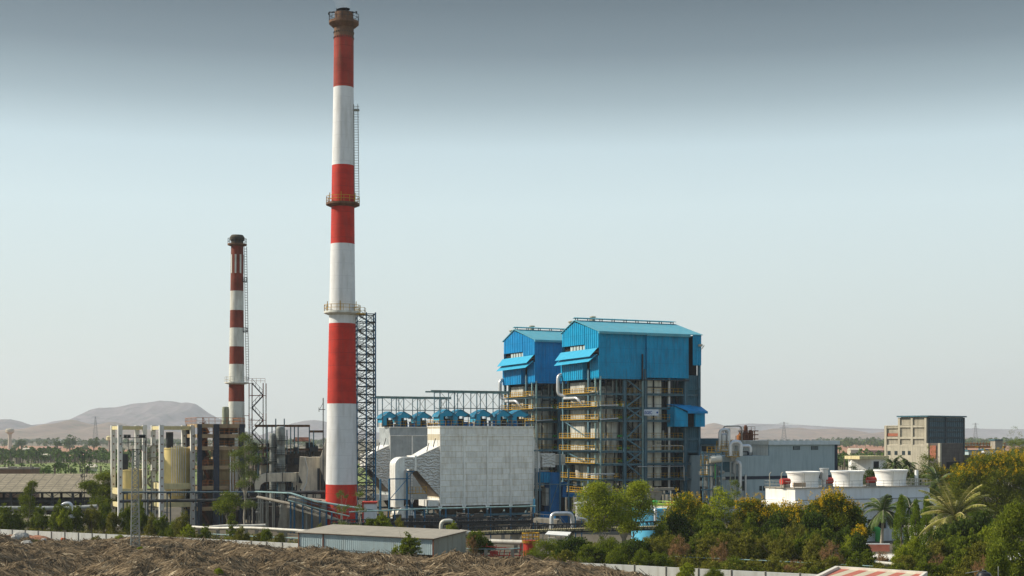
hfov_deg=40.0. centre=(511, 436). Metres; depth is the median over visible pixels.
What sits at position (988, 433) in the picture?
hill
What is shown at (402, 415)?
rooftop hood
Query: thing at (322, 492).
gantry rail
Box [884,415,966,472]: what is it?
concrete building
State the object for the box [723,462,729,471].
door panel
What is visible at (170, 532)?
shrub
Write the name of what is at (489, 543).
shrub
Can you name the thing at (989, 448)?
red field
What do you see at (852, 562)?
shrub
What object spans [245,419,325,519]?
old boiler plant
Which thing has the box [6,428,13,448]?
water tower
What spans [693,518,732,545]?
shrub
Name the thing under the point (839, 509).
copperpod tree
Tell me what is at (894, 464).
coconut palm
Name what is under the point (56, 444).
plain tree
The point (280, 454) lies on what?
vessel
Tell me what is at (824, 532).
shrub
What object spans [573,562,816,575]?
boundary wall
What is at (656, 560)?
shrub
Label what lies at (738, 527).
shrub
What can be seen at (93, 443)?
plain tree
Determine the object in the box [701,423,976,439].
hill
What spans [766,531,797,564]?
shrub
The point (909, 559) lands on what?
shrub
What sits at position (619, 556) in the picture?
shrub
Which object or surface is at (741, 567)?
undergrowth
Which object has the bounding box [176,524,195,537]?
shrub
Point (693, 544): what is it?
shrub
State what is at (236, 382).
chimney
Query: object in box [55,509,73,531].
shrub
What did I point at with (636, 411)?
boiler house
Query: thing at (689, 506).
copperpod tree
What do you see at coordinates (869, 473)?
tree
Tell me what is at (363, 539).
sheet metal shed
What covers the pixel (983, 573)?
water tank
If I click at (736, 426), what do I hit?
pipe arch
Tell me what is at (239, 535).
shrub
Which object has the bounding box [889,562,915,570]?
shrub
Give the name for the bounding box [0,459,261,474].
meadow scrub
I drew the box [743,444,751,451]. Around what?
pipe arch
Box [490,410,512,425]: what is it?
rooftop hood
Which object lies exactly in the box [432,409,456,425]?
rooftop hood
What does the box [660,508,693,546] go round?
shrub
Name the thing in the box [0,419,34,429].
hill
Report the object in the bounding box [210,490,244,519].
tree
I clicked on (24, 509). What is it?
tree
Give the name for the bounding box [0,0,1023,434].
sky
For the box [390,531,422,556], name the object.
shrub
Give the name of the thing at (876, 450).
house
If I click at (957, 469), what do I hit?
copperpod tree
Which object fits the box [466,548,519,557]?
pipeline
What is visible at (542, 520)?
pipe bridge
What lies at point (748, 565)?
undergrowth
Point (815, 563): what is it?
shrub
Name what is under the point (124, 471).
silo frame
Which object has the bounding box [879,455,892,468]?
tree
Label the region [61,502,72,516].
vent pipe
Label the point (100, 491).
tree
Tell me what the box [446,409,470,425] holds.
rooftop hood
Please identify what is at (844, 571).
striped roof building
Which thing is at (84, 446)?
field trees
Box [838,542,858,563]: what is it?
shrub
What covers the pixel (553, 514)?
pipe arch
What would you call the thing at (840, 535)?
shrub
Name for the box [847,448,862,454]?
house
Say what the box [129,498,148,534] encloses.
shrub
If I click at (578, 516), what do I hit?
capped tank
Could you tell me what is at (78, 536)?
boundary wall
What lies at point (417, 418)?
rooftop hood
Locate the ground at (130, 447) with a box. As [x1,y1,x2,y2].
[0,440,1021,520]
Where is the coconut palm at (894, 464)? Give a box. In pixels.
[883,455,902,468]
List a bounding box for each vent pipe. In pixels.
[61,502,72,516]
[439,519,455,528]
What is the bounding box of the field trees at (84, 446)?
[2,441,322,450]
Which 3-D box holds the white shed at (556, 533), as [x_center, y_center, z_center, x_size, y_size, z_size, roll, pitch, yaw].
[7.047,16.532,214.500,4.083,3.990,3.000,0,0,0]
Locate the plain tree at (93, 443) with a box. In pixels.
[88,437,100,449]
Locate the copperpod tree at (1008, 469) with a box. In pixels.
[939,446,1023,518]
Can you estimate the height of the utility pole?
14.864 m
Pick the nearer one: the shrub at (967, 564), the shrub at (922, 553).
the shrub at (967, 564)
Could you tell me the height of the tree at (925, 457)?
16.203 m
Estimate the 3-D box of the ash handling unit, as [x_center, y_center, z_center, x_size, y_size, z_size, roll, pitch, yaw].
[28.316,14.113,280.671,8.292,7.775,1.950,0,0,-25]
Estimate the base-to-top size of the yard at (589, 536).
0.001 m
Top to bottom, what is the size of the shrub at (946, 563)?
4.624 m
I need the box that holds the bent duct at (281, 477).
[254,471,299,496]
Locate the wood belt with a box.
[838,446,1023,469]
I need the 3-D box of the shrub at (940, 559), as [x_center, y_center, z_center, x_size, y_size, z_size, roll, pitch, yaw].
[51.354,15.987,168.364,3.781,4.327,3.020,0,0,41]
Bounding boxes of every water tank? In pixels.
[106,436,110,450]
[968,566,998,575]
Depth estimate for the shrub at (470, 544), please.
203.83 m
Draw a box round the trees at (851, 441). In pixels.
[816,437,1023,447]
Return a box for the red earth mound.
[10,534,52,539]
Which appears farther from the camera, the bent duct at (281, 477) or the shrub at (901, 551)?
the bent duct at (281, 477)
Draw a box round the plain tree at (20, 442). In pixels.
[16,437,25,448]
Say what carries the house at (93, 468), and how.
on the meadow
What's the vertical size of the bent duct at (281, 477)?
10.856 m
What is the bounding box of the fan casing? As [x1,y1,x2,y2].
[299,451,320,497]
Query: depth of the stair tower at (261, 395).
305.94 m
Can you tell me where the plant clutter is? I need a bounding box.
[377,513,541,530]
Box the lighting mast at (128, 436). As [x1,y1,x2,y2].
[121,434,146,546]
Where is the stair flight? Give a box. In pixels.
[141,440,158,519]
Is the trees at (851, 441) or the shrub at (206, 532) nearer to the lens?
the shrub at (206, 532)
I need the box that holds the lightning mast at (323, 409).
[319,398,324,489]
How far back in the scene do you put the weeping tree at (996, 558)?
149.35 m
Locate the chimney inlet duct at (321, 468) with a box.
[320,437,326,482]
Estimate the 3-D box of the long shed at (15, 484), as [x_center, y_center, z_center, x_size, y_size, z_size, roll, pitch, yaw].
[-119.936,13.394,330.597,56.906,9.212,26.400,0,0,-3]
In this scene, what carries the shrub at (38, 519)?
on the yard at (589, 536)
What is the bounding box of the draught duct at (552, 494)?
[533,450,596,523]
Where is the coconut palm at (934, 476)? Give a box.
[921,465,952,520]
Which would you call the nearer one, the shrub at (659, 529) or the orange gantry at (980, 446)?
the shrub at (659, 529)
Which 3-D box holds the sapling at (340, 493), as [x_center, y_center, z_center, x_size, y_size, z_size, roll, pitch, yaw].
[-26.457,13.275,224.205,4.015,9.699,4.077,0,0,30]
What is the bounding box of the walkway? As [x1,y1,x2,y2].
[287,493,348,532]
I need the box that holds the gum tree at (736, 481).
[725,479,743,532]
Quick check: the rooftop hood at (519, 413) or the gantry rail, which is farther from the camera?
the rooftop hood at (519, 413)
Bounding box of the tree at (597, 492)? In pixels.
[570,477,636,540]
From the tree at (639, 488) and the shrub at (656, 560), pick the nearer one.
the shrub at (656, 560)
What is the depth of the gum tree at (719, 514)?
207.45 m
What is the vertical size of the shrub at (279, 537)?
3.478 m
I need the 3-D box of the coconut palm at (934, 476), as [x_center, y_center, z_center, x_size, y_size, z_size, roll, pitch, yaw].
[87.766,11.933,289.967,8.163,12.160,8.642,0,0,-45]
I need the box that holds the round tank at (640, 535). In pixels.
[628,500,676,540]
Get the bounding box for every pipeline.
[0,504,97,531]
[15,514,305,542]
[209,524,265,533]
[211,534,297,542]
[460,529,522,554]
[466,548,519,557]
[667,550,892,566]
[668,556,872,566]
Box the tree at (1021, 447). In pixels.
[1003,426,1023,487]
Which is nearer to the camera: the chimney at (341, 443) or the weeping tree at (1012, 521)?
the weeping tree at (1012, 521)
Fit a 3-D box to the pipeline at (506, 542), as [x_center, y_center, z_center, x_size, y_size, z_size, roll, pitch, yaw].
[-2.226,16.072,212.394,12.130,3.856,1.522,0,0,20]
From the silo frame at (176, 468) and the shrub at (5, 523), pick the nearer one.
the shrub at (5, 523)
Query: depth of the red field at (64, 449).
2179.39 m
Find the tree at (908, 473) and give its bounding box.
[896,460,919,483]
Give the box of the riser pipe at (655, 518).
[651,506,656,523]
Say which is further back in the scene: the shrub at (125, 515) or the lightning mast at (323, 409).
the lightning mast at (323, 409)
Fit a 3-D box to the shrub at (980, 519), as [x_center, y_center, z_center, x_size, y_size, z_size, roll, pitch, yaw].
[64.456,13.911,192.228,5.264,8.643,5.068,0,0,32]
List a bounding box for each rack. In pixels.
[121,491,254,525]
[254,491,372,531]
[349,505,535,538]
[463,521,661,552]
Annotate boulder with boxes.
[11,535,19,540]
[13,532,28,538]
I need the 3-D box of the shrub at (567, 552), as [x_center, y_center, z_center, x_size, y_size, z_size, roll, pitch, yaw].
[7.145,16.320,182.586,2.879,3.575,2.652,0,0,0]
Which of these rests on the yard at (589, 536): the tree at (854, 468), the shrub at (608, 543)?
the tree at (854, 468)
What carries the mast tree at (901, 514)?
on the yard at (589, 536)
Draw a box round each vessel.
[267,433,276,505]
[274,426,287,505]
[716,433,730,455]
[725,451,739,520]
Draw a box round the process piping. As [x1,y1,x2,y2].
[699,447,728,509]
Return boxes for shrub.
[0,503,16,529]
[7,509,26,529]
[28,503,48,530]
[47,498,71,531]
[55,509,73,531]
[70,501,84,531]
[81,504,101,532]
[96,498,111,532]
[105,511,121,533]
[119,502,134,533]
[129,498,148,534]
[143,512,159,535]
[153,513,169,536]
[163,519,177,536]
[171,509,191,535]
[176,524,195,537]
[198,524,211,538]
[213,568,223,574]
[232,525,250,540]
[253,532,261,541]
[261,527,273,541]
[274,533,285,542]
[364,517,374,525]
[372,511,392,526]
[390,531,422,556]
[393,516,404,526]
[445,520,458,529]
[466,530,490,552]
[466,534,478,552]
[467,535,494,554]
[521,538,561,559]
[555,534,586,554]
[558,549,575,561]
[570,540,609,563]
[592,536,617,563]
[600,543,632,564]
[615,534,651,565]
[631,546,652,565]
[642,536,669,554]
[647,551,675,566]
[650,519,671,540]
[652,529,681,555]
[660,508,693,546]
[664,534,697,567]
[676,562,694,575]
[678,557,698,567]
[680,536,703,563]
[686,531,720,564]
[688,502,714,544]
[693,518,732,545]
[695,556,721,568]
[703,566,726,575]
[710,537,731,563]
[712,531,744,563]
[717,554,744,569]
[724,517,747,538]
[728,529,764,562]
[732,508,763,546]
[744,557,764,571]
[751,532,772,563]
[760,508,789,540]
[760,555,787,572]
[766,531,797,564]
[781,519,809,546]
[783,559,802,572]
[785,532,808,563]
[795,506,835,547]
[796,533,827,563]
[800,556,828,573]
[804,522,842,555]
[818,539,845,563]
[820,555,844,571]
[834,524,852,546]
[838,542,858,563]
[844,553,862,567]
[848,530,871,558]
[858,549,880,567]
[868,561,888,568]
[875,550,892,568]
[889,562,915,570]
[890,543,913,564]
[894,555,916,569]
[906,534,925,556]
[910,557,943,575]
[913,544,938,567]
[925,538,952,562]
[928,553,953,565]
[930,520,963,548]
[933,555,959,575]
[943,530,964,560]
[946,527,983,559]
[948,545,977,570]
[952,556,979,575]
[955,514,981,536]
[962,540,990,563]
[969,507,993,530]
[970,554,986,575]
[974,523,995,546]
[985,518,1007,540]
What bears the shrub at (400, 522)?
on the yard at (589, 536)
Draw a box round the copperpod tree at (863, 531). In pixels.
[851,524,868,541]
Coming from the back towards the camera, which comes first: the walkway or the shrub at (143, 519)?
the walkway
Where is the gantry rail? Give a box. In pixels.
[282,490,325,501]
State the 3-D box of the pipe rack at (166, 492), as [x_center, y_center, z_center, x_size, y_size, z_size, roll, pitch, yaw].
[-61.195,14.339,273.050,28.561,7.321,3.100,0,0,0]
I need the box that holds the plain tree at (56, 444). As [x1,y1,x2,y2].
[53,437,62,447]
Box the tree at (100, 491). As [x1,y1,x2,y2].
[75,469,116,511]
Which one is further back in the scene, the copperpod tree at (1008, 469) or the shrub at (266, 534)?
the copperpod tree at (1008, 469)
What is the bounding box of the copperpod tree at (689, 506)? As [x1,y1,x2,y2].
[650,489,714,539]
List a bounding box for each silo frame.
[111,425,146,525]
[151,425,194,525]
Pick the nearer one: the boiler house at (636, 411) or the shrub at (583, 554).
the shrub at (583, 554)
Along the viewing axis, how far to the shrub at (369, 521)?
225.63 m
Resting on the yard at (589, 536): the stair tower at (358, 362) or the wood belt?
the stair tower at (358, 362)
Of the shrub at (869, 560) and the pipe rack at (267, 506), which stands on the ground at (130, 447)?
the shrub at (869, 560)
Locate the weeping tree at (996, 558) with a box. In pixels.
[981,537,1011,575]
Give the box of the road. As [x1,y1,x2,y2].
[872,553,1018,561]
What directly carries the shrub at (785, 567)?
on the ground at (130, 447)
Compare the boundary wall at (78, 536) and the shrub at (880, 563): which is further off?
the boundary wall at (78, 536)
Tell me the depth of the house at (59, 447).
1452.46 m
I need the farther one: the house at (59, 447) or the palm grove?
the house at (59, 447)
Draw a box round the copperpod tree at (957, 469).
[934,458,965,489]
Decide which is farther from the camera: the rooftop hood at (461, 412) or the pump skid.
the rooftop hood at (461, 412)
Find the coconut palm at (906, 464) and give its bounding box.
[898,455,918,482]
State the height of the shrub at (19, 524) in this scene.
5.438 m
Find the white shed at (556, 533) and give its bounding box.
[545,531,570,553]
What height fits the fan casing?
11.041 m
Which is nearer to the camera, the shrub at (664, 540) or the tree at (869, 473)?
the shrub at (664, 540)
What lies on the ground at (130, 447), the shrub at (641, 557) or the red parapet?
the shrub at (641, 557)
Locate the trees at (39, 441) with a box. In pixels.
[0,437,325,446]
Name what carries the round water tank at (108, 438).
on the ground at (130, 447)
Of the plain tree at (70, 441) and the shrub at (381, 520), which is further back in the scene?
the plain tree at (70, 441)
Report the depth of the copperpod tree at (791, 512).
204.79 m
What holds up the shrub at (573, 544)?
on the ground at (130, 447)
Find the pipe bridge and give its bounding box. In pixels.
[533,514,565,539]
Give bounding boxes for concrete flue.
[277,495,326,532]
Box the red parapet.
[866,543,889,551]
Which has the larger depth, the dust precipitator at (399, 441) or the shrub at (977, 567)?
the dust precipitator at (399, 441)
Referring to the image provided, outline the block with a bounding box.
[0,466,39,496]
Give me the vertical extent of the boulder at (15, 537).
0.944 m
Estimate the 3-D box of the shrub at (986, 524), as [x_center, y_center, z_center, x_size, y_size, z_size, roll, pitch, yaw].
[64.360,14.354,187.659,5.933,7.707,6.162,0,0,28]
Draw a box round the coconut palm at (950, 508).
[918,477,994,546]
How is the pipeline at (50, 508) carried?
on the yard at (589, 536)
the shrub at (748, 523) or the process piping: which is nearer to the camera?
the shrub at (748, 523)
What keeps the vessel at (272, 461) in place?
on the yard at (589, 536)
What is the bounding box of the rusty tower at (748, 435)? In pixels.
[738,425,758,439]
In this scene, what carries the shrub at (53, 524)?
on the yard at (589, 536)
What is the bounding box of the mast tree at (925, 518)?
[917,495,933,548]
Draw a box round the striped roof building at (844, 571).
[815,566,927,575]
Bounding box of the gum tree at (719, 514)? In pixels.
[702,485,735,524]
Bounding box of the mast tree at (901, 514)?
[892,494,910,553]
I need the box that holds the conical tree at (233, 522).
[222,513,238,539]
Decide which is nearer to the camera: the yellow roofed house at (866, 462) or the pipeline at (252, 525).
the pipeline at (252, 525)
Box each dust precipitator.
[360,421,474,516]
[407,420,539,524]
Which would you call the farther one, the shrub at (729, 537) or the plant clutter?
the plant clutter
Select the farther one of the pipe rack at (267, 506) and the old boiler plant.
the old boiler plant
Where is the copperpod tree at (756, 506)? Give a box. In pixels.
[726,492,775,531]
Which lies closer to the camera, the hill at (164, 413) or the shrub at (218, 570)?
the shrub at (218, 570)
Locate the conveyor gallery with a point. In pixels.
(480, 521)
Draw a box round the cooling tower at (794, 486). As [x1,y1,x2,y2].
[763,468,935,541]
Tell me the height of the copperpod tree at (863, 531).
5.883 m
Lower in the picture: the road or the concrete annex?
the road
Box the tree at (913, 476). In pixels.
[906,471,922,484]
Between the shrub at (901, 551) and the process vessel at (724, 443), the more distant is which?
the process vessel at (724, 443)
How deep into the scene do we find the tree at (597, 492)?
202.37 m
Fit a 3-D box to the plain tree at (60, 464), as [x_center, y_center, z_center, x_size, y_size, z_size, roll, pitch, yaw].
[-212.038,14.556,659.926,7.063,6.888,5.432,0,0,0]
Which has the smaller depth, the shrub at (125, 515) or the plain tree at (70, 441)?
the shrub at (125, 515)
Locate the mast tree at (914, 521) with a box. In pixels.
[908,498,921,542]
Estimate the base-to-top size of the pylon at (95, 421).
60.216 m
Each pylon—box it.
[93,417,97,436]
[780,422,787,437]
[972,423,978,438]
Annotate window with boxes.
[702,446,714,450]
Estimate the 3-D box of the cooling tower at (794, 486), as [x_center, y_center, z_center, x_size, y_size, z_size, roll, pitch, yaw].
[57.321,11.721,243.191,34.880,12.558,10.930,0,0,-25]
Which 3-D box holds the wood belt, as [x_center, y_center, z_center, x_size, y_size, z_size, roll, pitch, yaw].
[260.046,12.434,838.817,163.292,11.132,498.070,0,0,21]
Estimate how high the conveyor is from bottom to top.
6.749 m
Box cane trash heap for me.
[0,532,651,575]
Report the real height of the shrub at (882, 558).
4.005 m
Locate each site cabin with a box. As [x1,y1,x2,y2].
[965,450,981,455]
[978,449,998,481]
[989,439,1002,453]
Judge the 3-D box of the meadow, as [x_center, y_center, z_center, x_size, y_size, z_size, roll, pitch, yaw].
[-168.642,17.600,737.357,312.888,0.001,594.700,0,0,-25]
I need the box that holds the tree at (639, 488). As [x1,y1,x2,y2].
[613,479,661,539]
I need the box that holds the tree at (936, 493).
[930,485,945,521]
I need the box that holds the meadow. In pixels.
[0,463,374,488]
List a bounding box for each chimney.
[224,234,248,493]
[324,8,365,524]
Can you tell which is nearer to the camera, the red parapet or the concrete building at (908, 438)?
the red parapet
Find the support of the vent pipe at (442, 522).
on the yard at (589, 536)
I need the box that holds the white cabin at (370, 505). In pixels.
[362,501,377,521]
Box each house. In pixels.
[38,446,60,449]
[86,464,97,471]
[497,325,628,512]
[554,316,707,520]
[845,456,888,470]
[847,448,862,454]
[862,449,883,454]
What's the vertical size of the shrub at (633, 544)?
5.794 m
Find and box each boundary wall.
[0,529,297,547]
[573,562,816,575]
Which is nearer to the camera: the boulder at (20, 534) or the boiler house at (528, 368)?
the boulder at (20, 534)
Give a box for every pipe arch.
[549,512,573,528]
[718,428,729,450]
[723,425,742,443]
[729,440,742,455]
[733,444,738,453]
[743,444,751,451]
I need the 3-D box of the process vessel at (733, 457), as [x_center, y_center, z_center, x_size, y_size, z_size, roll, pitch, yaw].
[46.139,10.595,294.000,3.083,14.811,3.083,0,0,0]
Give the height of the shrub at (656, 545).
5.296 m
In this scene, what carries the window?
in the hall at (708, 443)
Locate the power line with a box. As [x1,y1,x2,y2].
[701,423,870,433]
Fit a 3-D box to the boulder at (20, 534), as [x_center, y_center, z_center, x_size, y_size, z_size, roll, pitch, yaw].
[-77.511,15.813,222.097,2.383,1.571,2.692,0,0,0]
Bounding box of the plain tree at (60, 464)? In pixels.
[55,460,67,468]
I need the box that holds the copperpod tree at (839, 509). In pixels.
[798,485,874,538]
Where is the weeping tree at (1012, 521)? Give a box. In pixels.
[985,498,1023,575]
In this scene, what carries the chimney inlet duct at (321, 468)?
attached to the fan casing
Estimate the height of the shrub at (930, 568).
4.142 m
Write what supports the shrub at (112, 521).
on the yard at (589, 536)
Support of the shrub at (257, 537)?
on the yard at (589, 536)
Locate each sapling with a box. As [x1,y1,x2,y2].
[332,489,355,524]
[351,489,366,525]
[385,545,398,553]
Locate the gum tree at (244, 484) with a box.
[228,432,265,523]
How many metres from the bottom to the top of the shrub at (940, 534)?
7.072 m
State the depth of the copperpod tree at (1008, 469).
258.87 m
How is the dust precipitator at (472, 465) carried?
on the yard at (589, 536)
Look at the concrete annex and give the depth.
417.85 m
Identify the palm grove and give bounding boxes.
[0,446,269,464]
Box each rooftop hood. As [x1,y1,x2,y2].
[376,411,398,426]
[390,411,413,426]
[412,412,432,426]
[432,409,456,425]
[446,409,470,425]
[470,409,493,425]
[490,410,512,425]
[504,410,530,425]
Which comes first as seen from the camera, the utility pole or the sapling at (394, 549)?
the sapling at (394, 549)
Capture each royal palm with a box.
[862,494,897,542]
[893,495,922,541]
[922,503,939,520]
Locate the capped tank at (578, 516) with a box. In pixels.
[574,502,582,536]
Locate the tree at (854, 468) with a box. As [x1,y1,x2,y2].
[847,463,864,475]
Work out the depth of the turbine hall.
301.73 m
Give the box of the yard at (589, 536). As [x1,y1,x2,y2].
[24,496,1023,559]
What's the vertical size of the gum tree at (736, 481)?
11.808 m
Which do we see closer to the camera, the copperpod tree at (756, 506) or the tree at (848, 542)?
the tree at (848, 542)
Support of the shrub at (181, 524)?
on the yard at (589, 536)
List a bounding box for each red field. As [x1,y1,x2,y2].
[0,445,100,451]
[838,445,883,452]
[965,445,1019,451]
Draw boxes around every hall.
[680,439,839,521]
[701,438,718,454]
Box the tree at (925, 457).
[917,445,940,474]
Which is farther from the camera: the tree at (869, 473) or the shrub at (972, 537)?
the tree at (869, 473)
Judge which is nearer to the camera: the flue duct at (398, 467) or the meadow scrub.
the flue duct at (398, 467)
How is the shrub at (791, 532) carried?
on the yard at (589, 536)
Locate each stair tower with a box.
[244,378,266,481]
[355,310,375,521]
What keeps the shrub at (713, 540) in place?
on the ground at (130, 447)
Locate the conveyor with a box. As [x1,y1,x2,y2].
[256,496,337,531]
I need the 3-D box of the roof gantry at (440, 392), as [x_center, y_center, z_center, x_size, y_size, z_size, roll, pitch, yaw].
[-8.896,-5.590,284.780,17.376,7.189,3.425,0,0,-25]
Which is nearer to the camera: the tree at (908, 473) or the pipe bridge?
the pipe bridge
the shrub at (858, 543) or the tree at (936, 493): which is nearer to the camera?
the shrub at (858, 543)
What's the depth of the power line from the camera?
3003.17 m
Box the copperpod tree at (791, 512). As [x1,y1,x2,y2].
[765,499,805,530]
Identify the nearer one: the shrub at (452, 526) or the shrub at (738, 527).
the shrub at (738, 527)
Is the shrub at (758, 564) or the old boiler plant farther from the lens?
the old boiler plant
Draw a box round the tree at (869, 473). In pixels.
[863,467,880,484]
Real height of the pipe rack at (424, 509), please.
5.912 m
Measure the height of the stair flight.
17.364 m
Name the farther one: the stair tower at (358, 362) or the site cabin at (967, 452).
the site cabin at (967, 452)
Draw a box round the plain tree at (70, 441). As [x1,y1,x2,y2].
[62,434,78,449]
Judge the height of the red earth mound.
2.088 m
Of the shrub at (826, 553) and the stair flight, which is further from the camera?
the stair flight
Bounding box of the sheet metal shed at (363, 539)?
[295,524,468,557]
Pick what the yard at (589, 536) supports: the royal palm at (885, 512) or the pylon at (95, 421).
the royal palm at (885, 512)
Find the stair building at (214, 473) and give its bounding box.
[185,406,244,525]
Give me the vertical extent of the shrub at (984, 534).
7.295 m
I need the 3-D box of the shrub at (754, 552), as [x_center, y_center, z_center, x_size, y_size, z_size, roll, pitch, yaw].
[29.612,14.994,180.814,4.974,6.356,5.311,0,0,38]
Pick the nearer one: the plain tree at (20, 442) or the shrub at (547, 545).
the shrub at (547, 545)
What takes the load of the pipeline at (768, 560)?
on the ground at (130, 447)
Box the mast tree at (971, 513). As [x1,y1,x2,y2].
[967,494,978,516]
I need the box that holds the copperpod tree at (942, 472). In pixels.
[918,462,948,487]
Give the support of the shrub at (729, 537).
on the ground at (130, 447)
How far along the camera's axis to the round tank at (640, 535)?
236.60 m
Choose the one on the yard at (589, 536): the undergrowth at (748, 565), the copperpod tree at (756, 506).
the copperpod tree at (756, 506)
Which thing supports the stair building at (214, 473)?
on the yard at (589, 536)
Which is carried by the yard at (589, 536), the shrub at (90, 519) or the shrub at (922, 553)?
the shrub at (90, 519)
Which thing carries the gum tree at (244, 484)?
on the yard at (589, 536)
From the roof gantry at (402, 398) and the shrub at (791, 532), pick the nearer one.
the shrub at (791, 532)
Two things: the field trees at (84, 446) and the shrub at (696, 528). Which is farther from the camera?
the field trees at (84, 446)
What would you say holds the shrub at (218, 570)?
on the cane trash heap
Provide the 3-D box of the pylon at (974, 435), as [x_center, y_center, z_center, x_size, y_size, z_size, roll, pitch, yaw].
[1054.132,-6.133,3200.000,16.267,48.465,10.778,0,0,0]
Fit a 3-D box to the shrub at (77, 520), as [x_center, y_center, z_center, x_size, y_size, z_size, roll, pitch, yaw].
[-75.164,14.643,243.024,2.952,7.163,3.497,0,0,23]
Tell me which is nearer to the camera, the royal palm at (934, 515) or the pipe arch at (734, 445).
the royal palm at (934, 515)
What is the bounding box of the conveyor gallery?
[330,516,533,538]
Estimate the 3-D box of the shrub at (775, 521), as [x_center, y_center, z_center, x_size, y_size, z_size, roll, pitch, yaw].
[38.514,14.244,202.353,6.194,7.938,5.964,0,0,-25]
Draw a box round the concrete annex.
[926,443,970,477]
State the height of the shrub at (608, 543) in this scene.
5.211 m
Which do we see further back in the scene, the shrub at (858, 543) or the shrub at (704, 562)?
the shrub at (858, 543)
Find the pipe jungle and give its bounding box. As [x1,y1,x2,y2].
[247,489,321,527]
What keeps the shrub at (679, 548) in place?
on the ground at (130, 447)
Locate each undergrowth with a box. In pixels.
[0,525,297,542]
[549,540,953,575]
[552,542,1023,575]
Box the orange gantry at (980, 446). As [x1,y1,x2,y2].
[965,442,1005,481]
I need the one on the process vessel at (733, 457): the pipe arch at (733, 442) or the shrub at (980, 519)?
the pipe arch at (733, 442)
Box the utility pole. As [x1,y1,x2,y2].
[79,451,89,513]
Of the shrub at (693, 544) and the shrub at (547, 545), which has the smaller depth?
the shrub at (693, 544)
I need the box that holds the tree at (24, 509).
[17,480,39,529]
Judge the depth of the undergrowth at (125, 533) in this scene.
238.82 m
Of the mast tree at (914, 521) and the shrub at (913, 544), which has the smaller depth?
the shrub at (913, 544)
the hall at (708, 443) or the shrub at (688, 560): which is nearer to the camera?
the shrub at (688, 560)
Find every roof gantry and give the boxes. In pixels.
[372,396,450,426]
[425,390,509,425]
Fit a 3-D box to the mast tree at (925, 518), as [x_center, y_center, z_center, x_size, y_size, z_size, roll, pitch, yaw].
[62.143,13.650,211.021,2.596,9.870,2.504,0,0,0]
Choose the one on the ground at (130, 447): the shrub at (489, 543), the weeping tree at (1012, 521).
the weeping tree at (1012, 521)
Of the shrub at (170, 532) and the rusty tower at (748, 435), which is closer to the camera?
the shrub at (170, 532)
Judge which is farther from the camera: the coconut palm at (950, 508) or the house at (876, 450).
the house at (876, 450)
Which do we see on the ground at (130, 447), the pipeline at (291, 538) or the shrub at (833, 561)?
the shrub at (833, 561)
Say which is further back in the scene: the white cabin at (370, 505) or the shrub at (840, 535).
the white cabin at (370, 505)
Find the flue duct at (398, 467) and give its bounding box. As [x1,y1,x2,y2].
[380,457,426,526]
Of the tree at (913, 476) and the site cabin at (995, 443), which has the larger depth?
the site cabin at (995, 443)
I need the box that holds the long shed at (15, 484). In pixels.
[0,474,116,514]
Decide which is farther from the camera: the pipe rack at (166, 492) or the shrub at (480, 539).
the pipe rack at (166, 492)
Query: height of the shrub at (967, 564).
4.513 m
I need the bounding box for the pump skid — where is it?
[481,532,538,557]
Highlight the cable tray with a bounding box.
[120,497,257,502]
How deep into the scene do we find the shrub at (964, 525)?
190.13 m
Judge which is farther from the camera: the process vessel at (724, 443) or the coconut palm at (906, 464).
the coconut palm at (906, 464)
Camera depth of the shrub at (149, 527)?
233.60 m
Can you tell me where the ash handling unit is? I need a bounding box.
[640,487,673,506]
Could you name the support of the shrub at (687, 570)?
on the ground at (130, 447)
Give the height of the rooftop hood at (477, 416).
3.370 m
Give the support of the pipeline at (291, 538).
on the yard at (589, 536)
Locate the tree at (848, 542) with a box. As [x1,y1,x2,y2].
[840,533,852,547]
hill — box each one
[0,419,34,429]
[0,420,212,440]
[35,401,258,437]
[246,420,378,439]
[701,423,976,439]
[733,423,1023,437]
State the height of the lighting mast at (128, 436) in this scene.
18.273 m
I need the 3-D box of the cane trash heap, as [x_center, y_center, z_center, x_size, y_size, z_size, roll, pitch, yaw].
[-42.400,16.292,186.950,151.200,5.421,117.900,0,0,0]

